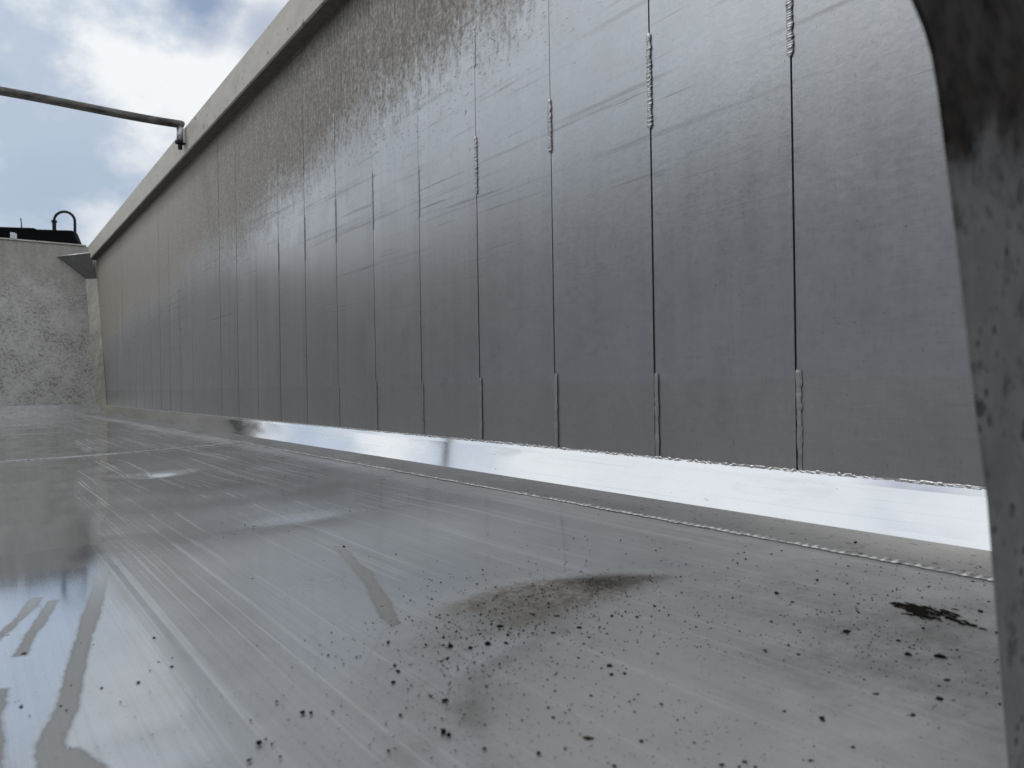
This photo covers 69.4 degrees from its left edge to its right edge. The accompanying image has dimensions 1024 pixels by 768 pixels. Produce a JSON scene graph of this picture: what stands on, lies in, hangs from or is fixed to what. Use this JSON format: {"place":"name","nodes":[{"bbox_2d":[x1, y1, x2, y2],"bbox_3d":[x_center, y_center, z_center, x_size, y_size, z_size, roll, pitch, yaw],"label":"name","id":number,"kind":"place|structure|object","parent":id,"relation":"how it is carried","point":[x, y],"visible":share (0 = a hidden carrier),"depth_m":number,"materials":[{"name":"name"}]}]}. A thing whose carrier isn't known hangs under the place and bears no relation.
{"place":"outdoors","nodes":[
{"label":"outdoors","id":0,"kind":"place"},
{"bbox_2d":[0,0,288,246],"label":"sky","id":1,"kind":"structure","parent":0,"point":[158,58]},
{"label":"ground","id":2,"kind":"structure","parent":0,"visible":0},
{"bbox_2d":[0,210,81,243],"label":"truck cab","id":3,"kind":"object","parent":2,"relation":"on","point":[63,236],"visible":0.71,"depth_m":8.41,"materials":[{"name":"black paint"}]},
{"bbox_2d":[0,0,1023,767],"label":"tipper body","id":4,"kind":"object","parent":2,"relation":"on","point":[436,292],"visible":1,"depth_m":1.22,"materials":[{"name":"painted metal"},{"name":"bare scratched steel"}]},
{"bbox_2d":[0,86,185,149],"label":"cross bar","id":5,"kind":"object","parent":4,"relation":"attached to","point":[178,125],"visible":1,"depth_m":4.02,"materials":[{"name":"grey metal"}]},
{"bbox_2d":[441,728,446,734],"bbox_3d":[-0.047,0.237,0.506,0.003,0.004,0.007,-1,0,-40],"label":"dirt crumb","id":6,"kind":"object","parent":4,"relation":"on","point":[443,731],"visible":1,"depth_m":0.51,"materials":[{"name":"black soil"}]},
{"bbox_2d":[15,453,998,767],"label":"floor grit","id":7,"kind":"object","parent":4,"relation":"on","point":[627,641],"visible":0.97,"depth_m":0.67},
{"bbox_2d":[582,736,592,739],"bbox_3d":[0.051,0.236,0.493,0.006,0.002,0.007,-1,0,-36],"label":"dirt lump","id":8,"kind":"object","parent":4,"relation":"on","point":[587,737],"visible":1,"depth_m":0.49,"materials":[{"name":"black soil"}]},
{"bbox_2d":[890,602,985,629],"bbox_3d":[0.406,0.219,0.706,0.089,0.003,0.048,-1,0,41],"label":"mud smear","id":9,"kind":"object","parent":4,"relation":"on","point":[918,611],"visible":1,"depth_m":0.71},
{"bbox_2d":[934,653,946,657],"bbox_3d":[0.351,0.223,0.607,0.010,0.003,0.008,-1,0,23],"label":"dirt crumb","id":10,"kind":"object","parent":4,"relation":"on","point":[939,655],"visible":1,"depth_m":0.60,"materials":[{"name":"black soil"}]},
{"bbox_2d":[911,0,1023,767],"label":"rear door","id":11,"kind":"structure","parent":4,"relation":"in","point":[976,47],"depth_m":0.35,"materials":[{"name":"paint"}]}
]}

